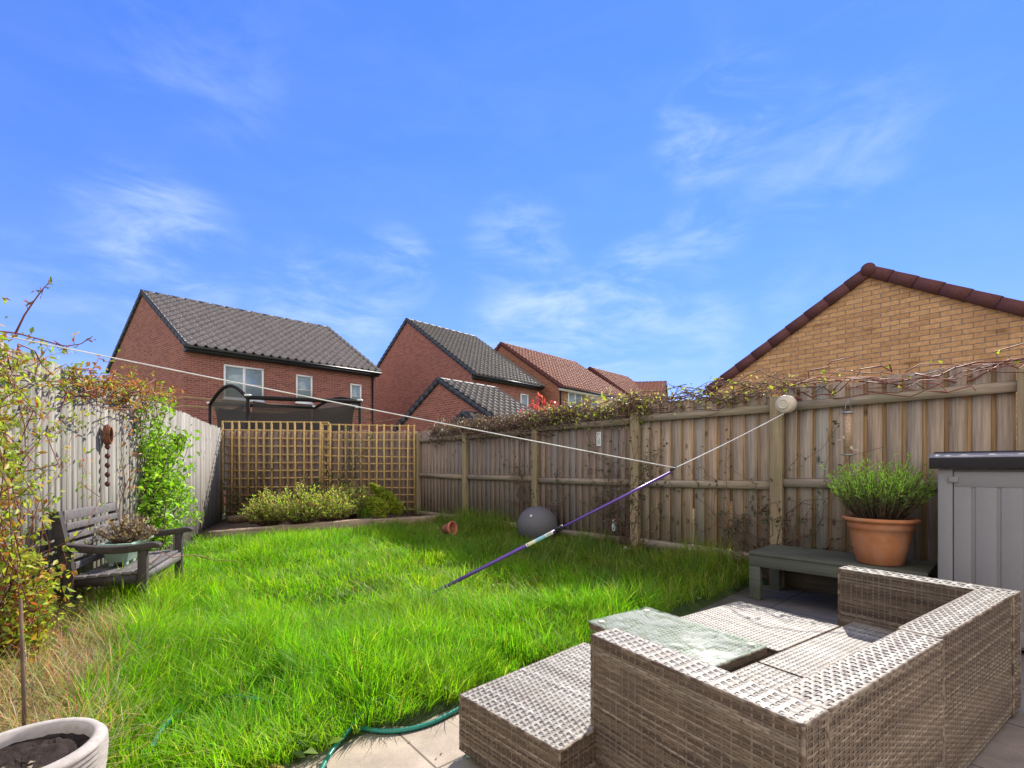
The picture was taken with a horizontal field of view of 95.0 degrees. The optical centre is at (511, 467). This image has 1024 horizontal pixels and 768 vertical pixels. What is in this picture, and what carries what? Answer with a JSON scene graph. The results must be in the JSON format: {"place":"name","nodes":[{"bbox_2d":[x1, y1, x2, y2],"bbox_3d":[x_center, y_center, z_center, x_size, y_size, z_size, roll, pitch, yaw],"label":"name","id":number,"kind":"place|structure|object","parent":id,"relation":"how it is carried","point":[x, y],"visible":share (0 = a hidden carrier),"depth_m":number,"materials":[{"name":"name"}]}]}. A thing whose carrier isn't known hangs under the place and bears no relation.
{"place":"outdoors","nodes":[
{"label":"outdoors","id":0,"kind":"place"},
{"bbox_2d":[106,289,381,505],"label":"brick house","id":1,"kind":"structure","parent":0,"point":[274,352],"depth_m":18.04,"materials":[{"name":"brick"}]},
{"bbox_2d":[224,364,264,402],"bbox_3d":[-9.796,-3.067,17.159,1.380,1.265,0.100,0,0,-41],"label":"window","id":2,"kind":"structure","parent":1,"relation":"in","point":[246,375],"depth_m":17.25,"materials":[{"name":"white plastic"}]},
{"bbox_2d":[295,374,313,404],"bbox_3d":[-8.215,-3.087,18.558,0.700,1.145,0.100,0,0,-41],"label":"window","id":3,"kind":"structure","parent":1,"relation":"in","point":[304,384],"depth_m":18.59,"materials":[{"name":"white plastic"}]},
{"bbox_2d":[350,384,362,408],"bbox_3d":[-6.635,-3.047,19.956,0.560,1.025,0.100,0,0,-41],"label":"window","id":4,"kind":"structure","parent":1,"relation":"in","point":[355,389],"depth_m":19.97,"materials":[{"name":"white plastic"}]},
{"bbox_2d":[191,514,428,539],"bbox_3d":[-3.498,1.215,9.633,4.718,0.350,2.773,0,0,-20],"label":"soil bed","id":5,"kind":"object","parent":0,"point":[222,524],"visible":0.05,"depth_m":9.08,"materials":[{"name":"brown soil"}]},
{"bbox_2d":[227,514,250,523],"bbox_3d":[-4.877,0.925,8.538,0.520,0.168,0.163,0,0,-16],"label":"log","id":6,"kind":"object","parent":5,"relation":"on","point":[232,519],"visible":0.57,"depth_m":8.46,"materials":[{"name":"brown wood"}]},
{"bbox_2d":[220,452,275,515],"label":"climbing plant","id":7,"kind":"object","parent":5,"relation":"on","point":[241,496],"visible":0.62,"depth_m":9.94,"materials":[{"name":"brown plant"}]},
{"bbox_2d":[238,487,291,525],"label":"heather bush","id":8,"kind":"object","parent":5,"relation":"on","point":[258,515],"visible":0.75,"depth_m":8.35,"materials":[{"name":"green plant"}]},
{"bbox_2d":[222,421,329,513],"bbox_3d":[-5.142,-0.010,10.236,2.228,2.020,0.037,0,0,-7],"label":"garden trellis","id":9,"kind":"object","parent":5,"relation":"on","point":[264,454],"visible":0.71,"depth_m":10.21,"materials":[{"name":"beige wood"}]},
{"bbox_2d":[316,423,373,495],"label":"climbing plant","id":10,"kind":"object","parent":9,"relation":"attached to","point":[352,477],"visible":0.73,"depth_m":9.96,"materials":[{"name":"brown plant"}]},
{"bbox_2d":[267,479,334,523],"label":"heather bush","id":11,"kind":"object","parent":5,"relation":"on","point":[299,511],"visible":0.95,"depth_m":8.21,"materials":[{"name":"green plant"}]},
{"bbox_2d":[296,459,335,506],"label":"climbing plant","id":12,"kind":"object","parent":5,"relation":"on","point":[312,485],"visible":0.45,"depth_m":9.94,"materials":[{"name":"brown plant"}]},
{"bbox_2d":[306,484,358,521],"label":"heather bush","id":13,"kind":"object","parent":5,"relation":"on","point":[341,511],"visible":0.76,"depth_m":8.60,"materials":[{"name":"green plant"}]},
{"bbox_2d":[327,480,373,518],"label":"heather bush","id":14,"kind":"object","parent":5,"relation":"on","point":[358,503],"visible":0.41,"depth_m":9.38,"materials":[{"name":"green plant"}]},
{"bbox_2d":[321,424,415,512],"bbox_3d":[-3.179,0.014,10.438,2.034,1.972,0.037,0,0,-7],"label":"garden trellis","id":15,"kind":"object","parent":5,"relation":"on","point":[376,456],"visible":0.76,"depth_m":10.44,"materials":[{"name":"beige wood"}]},
{"bbox_2d":[357,504,385,518],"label":"leafy tuft","id":16,"kind":"object","parent":5,"relation":"on","point":[364,513],"visible":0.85,"depth_m":9.03,"materials":[{"name":"green plant"}]},
{"bbox_2d":[363,496,390,518],"bbox_3d":[-2.633,0.772,9.153,0.533,0.490,0.427,0,0,0],"label":"dwarf conifer","id":17,"kind":"object","parent":5,"relation":"on","point":[374,503],"visible":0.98,"depth_m":9.07,"materials":[{"name":"green plant"}]},
{"bbox_2d":[369,482,405,515],"bbox_3d":[-2.490,0.618,9.346,0.757,0.708,0.390,0,0,-22],"label":"dwarf conifer","id":18,"kind":"object","parent":5,"relation":"on","point":[392,501],"visible":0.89,"depth_m":9.28,"materials":[{"name":"green plant"}]},
{"bbox_2d":[403,505,429,511],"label":"leafy tuft","id":19,"kind":"object","parent":5,"relation":"on","point":[416,509],"visible":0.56,"depth_m":10.39,"materials":[{"name":"green plant"}]},
{"bbox_2d":[1,501,768,767],"bbox_3d":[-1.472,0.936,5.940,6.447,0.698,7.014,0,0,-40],"label":"grass","id":20,"kind":"structure","parent":0,"point":[382,626],"depth_m":3.31,"materials":[{"name":"green plant"}]},
{"bbox_2d":[0,566,231,767],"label":"dry grass","id":21,"kind":"structure","parent":20,"relation":"on","point":[41,675],"depth_m":2.51,"materials":[{"name":"beige plant"}]},
{"bbox_2d":[49,502,193,624],"bbox_3d":[-3.340,0.790,4.123,0.689,0.920,1.100,0,0,-22],"label":"garden bench","id":22,"kind":"object","parent":20,"relation":"on","point":[141,568],"visible":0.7,"depth_m":3.71,"materials":[{"name":"grey wood"}]},
{"bbox_2d":[98,535,153,565],"bbox_3d":[-3.340,0.717,4.069,0.237,0.190,0.547,0,0,-22],"label":"planter trough","id":23,"kind":"object","parent":22,"relation":"on","point":[123,558],"visible":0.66,"depth_m":3.87,"materials":[{"name":"green plastic"}]},
{"bbox_2d":[94,511,164,543],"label":"dead plant","id":24,"kind":"object","parent":23,"relation":"on","point":[126,534],"visible":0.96,"depth_m":4.04,"materials":[{"name":"brown plant"}]},
{"bbox_2d":[149,552,253,578],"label":"dry twig","id":25,"kind":"object","parent":22,"relation":"on","point":[192,555],"visible":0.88,"depth_m":4.20,"materials":[{"name":"brown wood"}]},
{"bbox_2d":[442,521,457,534],"bbox_3d":[-1.064,1.014,7.924,0.233,0.238,0.236,0,0,31],"label":"flower pot","id":26,"kind":"object","parent":20,"relation":"on","point":[446,528],"visible":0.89,"depth_m":7.90,"materials":[{"name":"ceramic"}]},
{"bbox_2d":[517,506,557,542],"bbox_3d":[0.394,0.894,7.300,0.629,0.592,0.629,0,0,0],"label":"exercise ball","id":27,"kind":"object","parent":20,"relation":"on","point":[536,521],"visible":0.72,"depth_m":7.07,"materials":[{"name":"grey rubber"}]},
{"bbox_2d":[431,466,676,593],"bbox_3d":[0.325,0.621,4.385,2.533,1.287,0.058,0,0,-5],"label":"clothes prop","id":28,"kind":"object","parent":20,"relation":"on","point":[555,530],"visible":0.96,"depth_m":4.37,"materials":[{"name":"purple metal"}]},
{"bbox_2d":[580,420,679,552],"bbox_3d":[1.565,0.378,6.506,0.254,2.036,1.571,0,0,-45],"label":"climbing plant","id":29,"kind":"object","parent":20,"relation":"on","point":[613,512],"visible":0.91,"depth_m":6.50,"materials":[{"name":"brown plant"}]},
{"bbox_2d":[682,413,882,580],"bbox_3d":[2.807,0.341,5.164,0.226,1.783,2.038,0,0,-41],"label":"climbing plant","id":30,"kind":"object","parent":20,"relation":"on","point":[731,528],"visible":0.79,"depth_m":5.18,"materials":[{"name":"brown plant"}]},
{"bbox_2d":[375,318,544,431],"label":"brick house","id":31,"kind":"structure","parent":0,"point":[417,359],"depth_m":24.18,"materials":[{"name":"red brick"}]},
{"bbox_2d":[520,394,527,405],"bbox_3d":[0.613,-2.995,23.360,0.550,1.350,0.050,0,0,-45],"label":"window","id":32,"kind":"structure","parent":31,"relation":"in","point":[523,397],"depth_m":23.38,"materials":[{"name":"white plastic"}]},
{"bbox_2d":[0,0,1023,400],"label":"sky","id":33,"kind":"structure","parent":0,"point":[638,190],"materials":[{"name":"blue"}]},
{"bbox_2d":[495,342,630,411],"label":"brick house","id":34,"kind":"structure","parent":0,"point":[561,379],"depth_m":26.12,"materials":[{"name":"red tile"}]},
{"bbox_2d":[568,392,581,411],"bbox_3d":[3.351,-3.125,24.928,0.050,1.750,1.200,0,0,45],"label":"window","id":35,"kind":"structure","parent":34,"relation":"in","point":[571,396],"depth_m":24.86,"materials":[{"name":"white plastic"}]},
{"bbox_2d":[591,398,597,407],"bbox_3d":[4.588,-3.200,26.166,0.050,1.400,0.600,0,0,45],"label":"window","id":36,"kind":"structure","parent":34,"relation":"in","point":[596,399],"depth_m":26.20,"materials":[{"name":"white plastic"}]},
{"bbox_2d":[283,585,1023,767],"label":"patio","id":37,"kind":"structure","parent":0,"point":[426,747],"depth_m":2.21,"materials":[{"name":"beige stone"}]},
{"bbox_2d":[0,717,108,767],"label":"ribbed planter","id":38,"kind":"object","parent":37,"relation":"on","point":[76,742],"visible":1,"depth_m":1.59,"materials":[{"name":"ceramic"}]},
{"bbox_2d":[142,694,458,767],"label":"garden hose","id":39,"kind":"object","parent":37,"relation":"on","point":[391,731],"visible":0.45,"depth_m":2.29,"materials":[{"name":"green rubber"}]},
{"bbox_2d":[459,642,596,767],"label":"rattan footstool","id":40,"kind":"object","parent":37,"relation":"on","point":[535,715],"visible":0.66,"depth_m":1.99,"materials":[{"name":"wicker"}]},
{"bbox_2d":[589,609,766,672],"bbox_3d":[0.919,1.110,2.695,0.534,0.340,0.824,0,0,-33],"label":"coffee table","id":41,"kind":"object","parent":37,"relation":"on","point":[726,652],"visible":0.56,"depth_m":2.63,"materials":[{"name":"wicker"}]},
{"bbox_2d":[678,601,839,659],"bbox_3d":[1.561,1.143,3.005,0.737,0.312,0.667,0,0,-33],"label":"rattan footstool","id":42,"kind":"object","parent":37,"relation":"on","point":[774,632],"visible":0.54,"depth_m":2.96,"materials":[{"name":"beige wicker"}]},
{"bbox_2d":[590,628,944,767],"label":"rattan sofa","id":43,"kind":"object","parent":37,"relation":"on","point":[879,703],"visible":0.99,"depth_m":1.53,"materials":[{"name":"beige wicker"}]},
{"bbox_2d":[749,544,937,599],"bbox_3d":[3.046,1.065,4.390,0.656,0.469,1.340,0,0,-43],"label":"bench","id":44,"kind":"object","parent":37,"relation":"on","point":[775,559],"visible":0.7,"depth_m":4.43,"materials":[{"name":"green paint"}]},
{"bbox_2d":[842,514,920,566],"bbox_3d":[3.200,0.628,4.080,0.544,0.402,0.544,0,0,0],"label":"plant pot","id":45,"kind":"object","parent":44,"relation":"on","point":[879,542],"visible":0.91,"depth_m":3.92,"materials":[{"name":"ceramic"}]},
{"bbox_2d":[819,452,937,519],"bbox_3d":[3.186,0.181,4.081,0.866,0.650,0.860,0,0,0],"label":"lavender plant","id":46,"kind":"object","parent":45,"relation":"on","point":[892,498],"visible":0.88,"depth_m":3.93,"materials":[{"name":"green plant"}]},
{"bbox_2d":[758,565,1020,767],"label":"rattan sofa","id":47,"kind":"object","parent":37,"relation":"on","point":[976,628],"visible":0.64,"depth_m":2.37,"materials":[{"name":"wicker"}]},
{"bbox_2d":[929,450,1023,650],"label":"storage box","id":48,"kind":"object","parent":37,"relation":"on","point":[980,517],"visible":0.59,"depth_m":3.40,"materials":[{"name":"grey plastic"}]},
{"bbox_2d":[948,472,1023,647],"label":"door","id":49,"kind":"structure","parent":48,"relation":"in","point":[989,506],"depth_m":3.37,"materials":[{"name":"grey plastic"}]},
{"bbox_2d":[703,262,1023,530],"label":"brick garage","id":50,"kind":"structure","parent":0,"point":[870,314],"depth_m":7.13,"materials":[{"name":"yellow brick"}]},
{"label":"ground","id":51,"kind":"structure","parent":0,"visible":0},
{"bbox_2d":[0,340,221,626],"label":"wooden fence","id":52,"kind":"object","parent":51,"relation":"on","point":[204,480],"visible":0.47,"depth_m":4.29,"materials":[{"name":"grey wood"}]},
{"bbox_2d":[102,424,113,486],"bbox_3d":[-3.922,-0.119,4.553,0.056,0.608,0.129,0,0,-22],"label":"hanging wind chime","id":53,"kind":"object","parent":52,"relation":"hanging from","point":[108,436],"visible":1,"depth_m":4.53},
{"bbox_2d":[64,349,183,540],"bbox_3d":[-3.988,-0.081,5.107,0.460,2.198,2.735,0,0,-23],"label":"climbing plant","id":54,"kind":"object","parent":52,"relation":"attached to","point":[133,387],"visible":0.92,"depth_m":4.80,"materials":[{"name":"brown plant"}]},
{"bbox_2d":[134,387,204,550],"bbox_3d":[-4.226,0.161,5.883,0.653,2.276,1.387,0,0,-23],"label":"climbing plant","id":55,"kind":"object","parent":52,"relation":"attached to","point":[161,487],"visible":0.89,"depth_m":5.68,"materials":[{"name":"green plant"}]},
{"bbox_2d":[0,334,784,467],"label":"clothesline","id":56,"kind":"object","parent":52,"relation":"attached to","point":[368,408],"visible":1,"depth_m":3.53,"materials":[{"name":"white plastic"}]},
{"bbox_2d":[207,384,362,485],"bbox_3d":[-6.325,-0.472,13.000,4.192,3.545,1.807,0,0,-17],"label":"trampoline","id":57,"kind":"object","parent":51,"relation":"on","point":[229,402],"visible":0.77,"depth_m":12.54,"materials":[{"name":"black plastic"}]},
{"bbox_2d":[207,518,371,538],"bbox_3d":[-3.764,1.143,8.128,2.550,0.439,0.211,0,0,-23],"label":"railway sleeper","id":58,"kind":"object","parent":51,"relation":"on","point":[321,526],"visible":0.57,"depth_m":8.08,"materials":[{"name":"brown wood"}]},
{"bbox_2d":[225,429,418,518],"bbox_3d":[-4.208,0.272,10.517,4.177,2.255,0.180,0,0,-7],"label":"wooden fence","id":59,"kind":"object","parent":51,"relation":"on","point":[299,450],"visible":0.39,"depth_m":10.40,"materials":[{"name":"brown wood"}]},
{"bbox_2d":[372,514,460,525],"bbox_3d":[-1.815,1.145,9.163,1.792,0.430,0.212,0,0,-23],"label":"railway sleeper","id":60,"kind":"object","parent":51,"relation":"on","point":[413,518],"visible":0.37,"depth_m":9.00,"materials":[{"name":"brown wood"}]},
{"bbox_2d":[393,377,532,432],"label":"brick garage","id":61,"kind":"structure","parent":51,"relation":"on","point":[445,398],"depth_m":15.99,"materials":[{"name":"red brick"}]},
{"bbox_2d":[444,410,484,429],"bbox_3d":[-1.037,-0.194,14.681,1.891,3.108,1.311,0,0,45],"label":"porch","id":62,"kind":"object","parent":51,"relation":"on","point":[465,414],"visible":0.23,"depth_m":14.26,"materials":[{"name":"grey brick"}]},
{"bbox_2d":[587,366,647,410],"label":"brick house","id":63,"kind":"structure","parent":51,"relation":"on","point":[623,383],"depth_m":31.41,"materials":[{"name":"red tile"}]},
{"bbox_2d":[636,381,667,402],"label":"brick house","id":64,"kind":"structure","parent":51,"relation":"on","point":[650,385],"depth_m":33.01,"materials":[{"name":"red tile"}]},
{"bbox_2d":[415,363,1023,595],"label":"wooden fence","id":65,"kind":"object","parent":51,"relation":"on","point":[922,427],"visible":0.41,"depth_m":5.45,"materials":[{"name":"brown wood"}]},
{"bbox_2d":[425,397,585,447],"bbox_3d":[-0.337,-0.726,8.745,0.733,0.826,4.235,0,0,-42],"label":"climbing plant","id":66,"kind":"object","parent":65,"relation":"attached to","point":[495,424],"visible":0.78,"depth_m":8.53,"materials":[{"name":"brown plant"}]},
{"bbox_2d":[499,434,573,536],"bbox_3d":[0.301,0.304,7.873,0.204,1.962,1.817,0,0,-41],"label":"climbing plant","id":67,"kind":"object","parent":65,"relation":"attached to","point":[522,494],"visible":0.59,"depth_m":7.98,"materials":[{"name":"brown plant"}]},
{"bbox_2d":[513,393,560,441],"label":"red leaved shrub","id":68,"kind":"object","parent":65,"relation":"attached to","point":[538,401],"visible":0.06,"depth_m":8.44,"materials":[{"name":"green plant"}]},
{"bbox_2d":[524,386,655,436],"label":"climbing plant","id":69,"kind":"object","parent":65,"relation":"attached to","point":[611,406],"visible":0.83,"depth_m":6.90,"materials":[{"name":"green plant"}]},
{"bbox_2d":[596,432,600,445],"bbox_3d":[1.282,-0.425,6.933,0.018,0.210,0.080,0,0,-43],"label":"wall plaque","id":70,"kind":"object","parent":65,"relation":"attached to","point":[598,438],"depth_m":6.93,"materials":[{"name":"white plastic"}]},
{"bbox_2d":[613,369,840,418],"bbox_3d":[2.384,-0.866,5.702,0.616,0.502,2.693,0,0,-41],"label":"climbing plant","id":71,"kind":"object","parent":65,"relation":"attached to","point":[734,393],"visible":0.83,"depth_m":5.56,"materials":[{"name":"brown plant"}]},
{"bbox_2d":[775,395,796,412],"bbox_3d":[2.881,-0.669,4.936,0.124,0.186,0.186,0,0,-34],"label":"clothesline reel","id":72,"kind":"object","parent":65,"relation":"attached to","point":[785,404],"visible":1,"depth_m":4.89,"materials":[{"name":"beige plastic"}]},
{"bbox_2d":[841,398,853,455],"bbox_3d":[3.228,-0.395,4.503,0.170,0.553,0.161,0,0,0],"label":"bird feeder","id":73,"kind":"object","parent":65,"relation":"hanging from","point":[847,434],"visible":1,"depth_m":4.47,"materials":[{"name":"plastic"}]},
{"bbox_2d":[790,343,1023,400],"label":"climbing plant","id":74,"kind":"object","parent":65,"relation":"attached to","point":[995,364],"visible":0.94,"depth_m":4.24,"materials":[{"name":"brown plant"}]},
{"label":"soil bed","id":75,"kind":"structure","parent":0,"visible":0},
{"bbox_2d":[18,599,26,725],"bbox_3d":[-2.050,0.917,1.964,0.074,0.726,0.015,0,0,29],"label":"garden cane","id":76,"kind":"object","parent":75,"relation":"on","point":[22,666],"visible":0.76,"depth_m":1.96,"materials":[{"name":"brown wood"}]},
{"bbox_2d":[0,297,103,678],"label":"rose bush","id":77,"kind":"object","parent":75,"relation":"on","point":[33,598],"visible":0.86,"depth_m":2.81,"materials":[{"name":"green plant"}]},
{"bbox_2d":[0,331,96,354],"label":"rose shoot","id":78,"kind":"object","parent":77,"relation":"attached to","point":[56,343],"visible":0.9,"depth_m":3.03,"materials":[{"name":"brown plant"}]},
{"bbox_2d":[14,276,54,333],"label":"rose shoot","id":79,"kind":"object","parent":78,"relation":"on","point":[29,307],"visible":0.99,"depth_m":2.95,"materials":[{"name":"brown plant"}]}
]}

